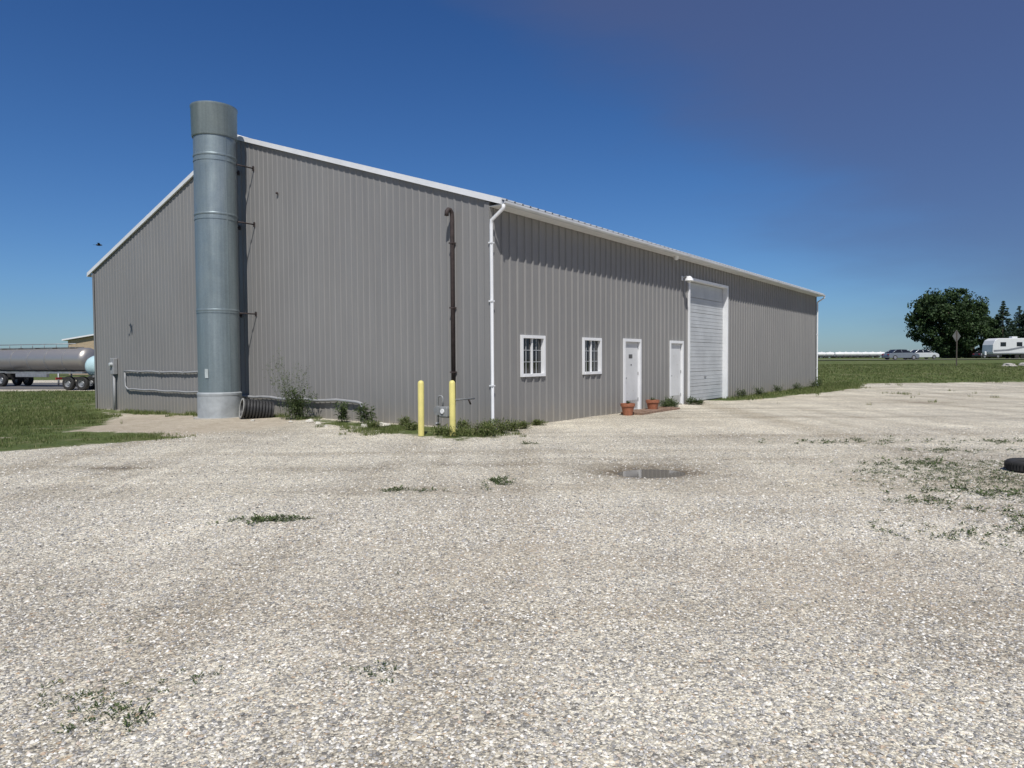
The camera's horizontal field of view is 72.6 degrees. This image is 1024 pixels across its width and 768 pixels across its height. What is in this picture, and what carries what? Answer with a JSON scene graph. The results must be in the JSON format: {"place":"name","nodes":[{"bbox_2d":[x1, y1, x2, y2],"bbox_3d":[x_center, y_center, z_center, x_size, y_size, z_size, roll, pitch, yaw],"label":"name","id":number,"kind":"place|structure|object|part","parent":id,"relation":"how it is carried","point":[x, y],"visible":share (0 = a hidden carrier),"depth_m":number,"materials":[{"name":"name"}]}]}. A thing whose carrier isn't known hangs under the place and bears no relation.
{"place":"outdoors","nodes":[
{"label":"outdoors","id":0,"kind":"place"},
{"bbox_2d":[0,383,77,388],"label":"access road","id":1,"kind":"structure","parent":0,"point":[36,386],"depth_m":52.45,"materials":[{"name":"grey asphalt"}]},
{"bbox_2d":[0,343,93,386],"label":"tanker trailer","id":2,"kind":"object","parent":1,"relation":"on","point":[19,366],"visible":0.96,"depth_m":51.73,"materials":[{"name":"silver metal"}]},
{"bbox_2d":[62,334,93,374],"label":"beige shed","id":3,"kind":"structure","parent":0,"point":[85,341],"depth_m":101.38,"materials":[{"name":"beige metal"}]},
{"bbox_2d":[0,357,1023,767],"bbox_3d":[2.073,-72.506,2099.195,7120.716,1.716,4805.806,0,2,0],"label":"ground","id":4,"kind":"structure","parent":0,"point":[960,409],"depth_m":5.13,"materials":[{"name":"beige gravel"}]},
{"bbox_2d":[55,356,94,389],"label":"chemical tank trailer","id":5,"kind":"object","parent":4,"relation":"on","point":[80,383],"visible":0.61,"depth_m":45.68,"materials":[{"name":"metal"}]},
{"bbox_2d":[190,100,256,418],"bbox_3d":[-8.589,-3.422,20.583,1.480,9.230,1.739,1,3,37],"label":"exhaust stack","id":6,"kind":"object","parent":4,"relation":"on","point":[214,138],"visible":0.98,"depth_m":20.01,"materials":[{"name":"metal"}]},
{"bbox_2d":[239,398,273,418],"bbox_3d":[-7.283,0.738,19.875,0.858,0.584,0.584,9,-3,-32],"label":"corrugated pipe","id":7,"kind":"object","parent":4,"relation":"on","point":[251,409],"visible":0.94,"depth_m":19.70,"materials":[{"name":"grey metal"}]},
{"bbox_2d":[262,350,310,419],"bbox_3d":[-6.091,-0.011,18.891,1.248,1.966,1.094,-1,2,-12],"label":"tall weed","id":8,"kind":"object","parent":4,"relation":"on","point":[288,398],"visible":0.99,"depth_m":18.84,"materials":[{"name":"green plant"}]},
{"bbox_2d":[281,384,318,418],"bbox_3d":[-5.827,0.514,19.100,1.006,1.089,0.737,-1,2,-22],"label":"tall weed","id":9,"kind":"object","parent":4,"relation":"on","point":[299,405],"visible":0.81,"depth_m":19.02,"materials":[{"name":"green plant"}]},
{"bbox_2d":[332,401,349,421],"bbox_3d":[-4.404,0.732,18.118,0.497,0.627,0.522,0,2,0],"label":"tall weed","id":10,"kind":"object","parent":4,"relation":"on","point":[344,411],"visible":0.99,"depth_m":18.03,"materials":[{"name":"green plant"}]},
{"bbox_2d":[352,403,376,422],"bbox_3d":[-3.688,0.763,17.570,0.640,0.607,0.524,0,2,0],"label":"tall weed","id":11,"kind":"object","parent":4,"relation":"on","point":[364,414],"visible":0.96,"depth_m":17.51,"materials":[{"name":"green plant"}]},
{"bbox_2d":[360,420,383,427],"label":"weed clump","id":12,"kind":"object","parent":4,"relation":"on","point":[374,424],"visible":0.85,"depth_m":16.29,"materials":[{"name":"green plant"}]},
{"bbox_2d":[397,415,412,425],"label":"weed clump","id":13,"kind":"object","parent":4,"relation":"on","point":[403,419],"visible":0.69,"depth_m":16.71,"materials":[{"name":"green plant"}]},
{"bbox_2d":[400,421,424,430],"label":"weed clump","id":14,"kind":"object","parent":4,"relation":"on","point":[411,426],"visible":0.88,"depth_m":15.93,"materials":[{"name":"green plant"}]},
{"bbox_2d":[418,380,423,435],"bbox_3d":[-1.925,0.659,14.748,0.132,1.472,0.132,0,2,0],"label":"bollard","id":15,"kind":"object","parent":4,"relation":"on","point":[420,408],"visible":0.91,"depth_m":14.69,"materials":[{"name":"yellow metal"}]},
{"bbox_2d":[428,423,449,435],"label":"weed clump","id":16,"kind":"object","parent":4,"relation":"on","point":[439,431],"visible":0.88,"depth_m":14.88,"materials":[{"name":"green plant"}]},
{"bbox_2d":[449,380,455,435],"bbox_3d":[-1.258,0.656,14.724,0.132,1.472,0.132,0,2,0],"label":"bollard","id":17,"kind":"object","parent":4,"relation":"on","point":[452,413],"visible":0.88,"depth_m":14.67,"materials":[{"name":"yellow metal"}]},
{"bbox_2d":[433,395,474,427],"bbox_3d":[-1.203,0.757,15.186,0.946,1.038,0.458,-1,2,-19],"label":"gas meter","id":18,"kind":"object","parent":4,"relation":"on","point":[442,411],"visible":0.87,"depth_m":15.07,"materials":[{"name":"metal"}]},
{"bbox_2d":[87,135,825,428],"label":"metal pole barn","id":19,"kind":"structure","parent":4,"relation":"on","point":[383,292],"depth_m":19.61,"materials":[{"name":"grey metal"}]},
{"bbox_2d":[626,342,637,408],"bbox_3d":[3.621,-0.245,21.348,0.045,2.075,0.950,1,3,37],"label":"door","id":20,"kind":"structure","parent":19,"relation":"in","point":[631,347],"depth_m":21.40,"materials":[{"name":"white paint"}]},
{"bbox_2d":[671,344,680,402],"bbox_3d":[5.587,-0.348,23.972,0.045,2.075,0.950,1,3,37],"label":"door","id":21,"kind":"structure","parent":19,"relation":"in","point":[675,348],"depth_m":24.02,"materials":[{"name":"white paint"}]},
{"bbox_2d":[442,425,476,436],"bbox_3d":[-1.128,1.010,14.698,0.802,0.426,0.687,0,2,0],"label":"weed clump","id":22,"kind":"object","parent":4,"relation":"on","point":[458,431],"visible":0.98,"depth_m":14.58,"materials":[{"name":"green plant"}]},
{"bbox_2d":[457,418,474,428],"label":"weed clump","id":23,"kind":"object","parent":4,"relation":"on","point":[462,423],"visible":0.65,"depth_m":15.82,"materials":[{"name":"green plant"}]},
{"bbox_2d":[467,420,498,433],"bbox_3d":[-0.661,0.955,14.947,0.781,0.408,0.602,0,2,0],"label":"weed clump","id":24,"kind":"object","parent":4,"relation":"on","point":[477,427],"visible":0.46,"depth_m":14.92,"materials":[{"name":"green plant"}]},
{"bbox_2d":[475,420,500,436],"bbox_3d":[-0.495,0.962,14.594,0.529,0.450,0.677,-2,2,-31],"label":"weed clump","id":25,"kind":"object","parent":4,"relation":"on","point":[487,429],"visible":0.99,"depth_m":14.51,"materials":[{"name":"green plant"}]},
{"bbox_2d":[481,418,498,429],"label":"weed clump","id":26,"kind":"object","parent":4,"relation":"on","point":[491,421],"visible":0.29,"depth_m":15.35,"materials":[{"name":"green plant"}]},
{"bbox_2d":[493,417,513,433],"bbox_3d":[-0.241,0.914,15.186,0.574,0.462,0.476,-2,2,-36],"label":"weed clump","id":27,"kind":"object","parent":4,"relation":"on","point":[506,423],"visible":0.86,"depth_m":15.18,"materials":[{"name":"green plant"}]},
{"bbox_2d":[505,419,522,430],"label":"weed clump","id":28,"kind":"object","parent":4,"relation":"on","point":[514,426],"visible":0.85,"depth_m":15.68,"materials":[{"name":"green plant"}]},
{"bbox_2d":[5,433,1023,737],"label":"weed patches","id":29,"kind":"object","parent":4,"relation":"on","point":[503,481],"visible":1,"depth_m":7.99,"materials":[{"name":"green plant"}]},
{"bbox_2d":[517,420,531,428],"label":"weed clump","id":30,"kind":"object","parent":4,"relation":"on","point":[524,424],"visible":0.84,"depth_m":16.23,"materials":[{"name":"green plant"}]},
{"bbox_2d":[529,419,547,425],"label":"weed clump","id":31,"kind":"object","parent":4,"relation":"on","point":[537,422],"visible":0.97,"depth_m":16.92,"materials":[{"name":"green plant"}]},
{"bbox_2d":[620,403,634,415],"bbox_3d":[3.317,0.725,19.964,0.420,0.345,0.420,0,2,0],"label":"flower pot","id":32,"kind":"object","parent":4,"relation":"on","point":[627,409],"visible":0.99,"depth_m":19.83,"materials":[{"name":"ceramic"}]},
{"bbox_2d":[621,406,679,414],"bbox_3d":[4.260,0.819,21.257,0.703,0.126,2.747,1,3,37],"label":"brick step","id":33,"kind":"object","parent":4,"relation":"on","point":[645,411],"visible":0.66,"depth_m":20.94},
{"bbox_2d":[646,399,659,408],"bbox_3d":[4.314,0.656,21.377,0.420,0.345,0.420,0,2,0],"label":"flower pot","id":34,"kind":"object","parent":33,"relation":"on","point":[652,404],"visible":0.87,"depth_m":21.23,"materials":[{"name":"ceramic"}]},
{"bbox_2d":[617,469,685,477],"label":"puddle","id":35,"kind":"object","parent":4,"relation":"on","point":[650,473],"visible":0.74,"depth_m":9.93,"materials":[{"name":"grey liquid"}]},
{"bbox_2d":[659,399,671,406],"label":"weed clump","id":36,"kind":"object","parent":4,"relation":"on","point":[669,403],"visible":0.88,"depth_m":22.27,"materials":[{"name":"green plant"}]},
{"bbox_2d":[664,396,676,406],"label":"weed clump","id":37,"kind":"object","parent":4,"relation":"on","point":[671,399],"visible":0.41,"depth_m":22.65,"materials":[{"name":"green plant"}]},
{"bbox_2d":[685,396,696,404],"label":"weed clump","id":38,"kind":"object","parent":4,"relation":"on","point":[691,401],"visible":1,"depth_m":24.34,"materials":[{"name":"green plant"}]},
{"bbox_2d":[693,398,704,404],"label":"weed clump","id":39,"kind":"object","parent":4,"relation":"on","point":[698,402],"visible":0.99,"depth_m":24.27,"materials":[{"name":"green plant"}]},
{"bbox_2d":[734,388,746,396],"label":"weed clump","id":40,"kind":"object","parent":4,"relation":"on","point":[743,392],"visible":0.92,"depth_m":28.40,"materials":[{"name":"green plant"}]},
{"bbox_2d":[751,387,763,394],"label":"weed clump","id":41,"kind":"object","parent":4,"relation":"on","point":[759,391],"visible":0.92,"depth_m":29.90,"materials":[{"name":"green plant"}]},
{"bbox_2d":[772,385,783,391],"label":"weed clump","id":42,"kind":"object","parent":4,"relation":"on","point":[777,389],"visible":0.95,"depth_m":32.37,"materials":[{"name":"green plant"}]},
{"bbox_2d":[791,382,803,388],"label":"weed clump","id":43,"kind":"object","parent":4,"relation":"on","point":[797,385],"visible":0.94,"depth_m":34.72,"materials":[{"name":"green plant"}]},
{"bbox_2d":[807,379,820,387],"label":"weed clump","id":44,"kind":"object","parent":4,"relation":"on","point":[814,384],"visible":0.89,"depth_m":37.05,"materials":[{"name":"green plant"}]},
{"bbox_2d":[815,376,824,385],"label":"weed clump","id":45,"kind":"object","parent":4,"relation":"on","point":[817,380],"visible":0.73,"depth_m":38.44,"materials":[{"name":"green plant"}]},
{"bbox_2d":[818,352,826,357],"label":"nurse tank","id":46,"kind":"object","parent":4,"relation":"on","point":[822,354],"visible":0.79,"depth_m":220.08,"materials":[{"name":"white paint"}]},
{"bbox_2d":[824,352,834,357],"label":"nurse tank","id":47,"kind":"object","parent":4,"relation":"on","point":[828,354],"visible":1,"depth_m":220.12,"materials":[{"name":"white paint"}]},
{"bbox_2d":[834,352,844,357],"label":"nurse tank","id":48,"kind":"object","parent":4,"relation":"on","point":[841,354],"visible":1,"depth_m":219.14,"materials":[{"name":"white paint"}]},
{"bbox_2d":[840,352,850,357],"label":"nurse tank","id":49,"kind":"object","parent":4,"relation":"on","point":[847,354],"visible":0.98,"depth_m":220.59,"materials":[{"name":"white paint"}]},
{"bbox_2d":[850,352,857,357],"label":"nurse tank","id":50,"kind":"object","parent":4,"relation":"on","point":[854,354],"visible":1,"depth_m":221.25,"materials":[{"name":"white paint"}]},
{"bbox_2d":[860,352,870,357],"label":"nurse tank","id":51,"kind":"object","parent":4,"relation":"on","point":[866,354],"visible":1,"depth_m":223.75,"materials":[{"name":"white paint"}]},
{"bbox_2d":[868,352,877,357],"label":"nurse tank","id":52,"kind":"object","parent":4,"relation":"on","point":[873,354],"visible":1,"depth_m":224.40,"materials":[{"name":"white paint"}]},
{"bbox_2d":[908,349,938,358],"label":"parked car","id":53,"kind":"object","parent":4,"relation":"on","point":[926,354],"visible":0.55,"depth_m":107.15,"materials":[{"name":"paint"}]},
{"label":"windows","id":54,"kind":"part","parent":53,"relation":"part of","materials":[{"name":"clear glass"}]},
{"bbox_2d":[904,286,993,357],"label":"deciduous tree","id":55,"kind":"object","parent":4,"relation":"on","point":[943,310],"visible":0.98,"depth_m":132.19,"materials":[{"name":"green plant"}]},
{"bbox_2d":[953,330,960,365],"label":"traffic sign","id":56,"kind":"object","parent":4,"relation":"on","point":[956,336],"visible":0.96,"depth_m":57.90,"materials":[{"name":"metal"}]},
{"bbox_2d":[958,305,1001,357],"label":"deciduous tree","id":57,"kind":"object","parent":4,"relation":"on","point":[992,322],"visible":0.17,"depth_m":135.42,"materials":[{"name":"green plant"}]},
{"bbox_2d":[972,350,1001,357],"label":"pickup truck","id":58,"kind":"object","parent":4,"relation":"on","point":[976,354],"visible":0.77,"depth_m":123.29,"materials":[{"name":"paint"}]},
{"bbox_2d":[979,301,1020,357],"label":"spruce tree","id":59,"kind":"object","parent":4,"relation":"on","point":[1006,331],"visible":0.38,"depth_m":139.09,"materials":[{"name":"green plant"}]},
{"bbox_2d":[980,336,1023,358],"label":"camper trailer","id":60,"kind":"object","parent":4,"relation":"on","point":[1012,345],"visible":0.94,"depth_m":108.66,"materials":[{"name":"plastic"}]},
{"bbox_2d":[1002,363,1016,366],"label":"landscape rock","id":61,"kind":"object","parent":4,"relation":"on","point":[1008,364],"visible":0.61,"depth_m":57.26,"materials":[{"name":"stone"}]},
{"bbox_2d":[1004,458,1023,472],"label":"tire","id":62,"kind":"object","parent":4,"relation":"on","point":[1014,464],"visible":0.98,"depth_m":9.61,"materials":[{"name":"rubber"}]},
{"bbox_2d":[1004,311,1023,357],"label":"spruce tree","id":63,"kind":"object","parent":4,"relation":"on","point":[1021,323],"visible":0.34,"depth_m":141.87,"materials":[{"name":"green plant"}]},
{"bbox_2d":[1011,306,1023,335],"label":"spruce tree","id":64,"kind":"object","parent":4,"relation":"on","point":[1017,315],"visible":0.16,"depth_m":149.46,"materials":[{"name":"green plant"}]},
{"bbox_2d":[0,362,1023,447],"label":"grass","id":65,"kind":"structure","parent":0,"point":[14,419],"depth_m":29.10,"materials":[{"name":"green plant"}]},
{"bbox_2d":[0,0,1023,357],"label":"sky","id":66,"kind":"structure","parent":0,"point":[867,156],"materials":[{"name":"blue"}]},
{"bbox_2d":[862,358,1023,359],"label":"road","id":67,"kind":"structure","parent":0,"point":[894,359],"depth_m":94.14,"materials":[{"name":"grey asphalt"}]},
{"bbox_2d":[881,349,918,359],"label":"parked car","id":68,"kind":"object","parent":67,"relation":"on","point":[904,354],"visible":0.95,"depth_m":97.16,"materials":[{"name":"paint"}]},
{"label":"windows","id":69,"kind":"part","parent":68,"relation":"part of","materials":[{"name":"black glass"}]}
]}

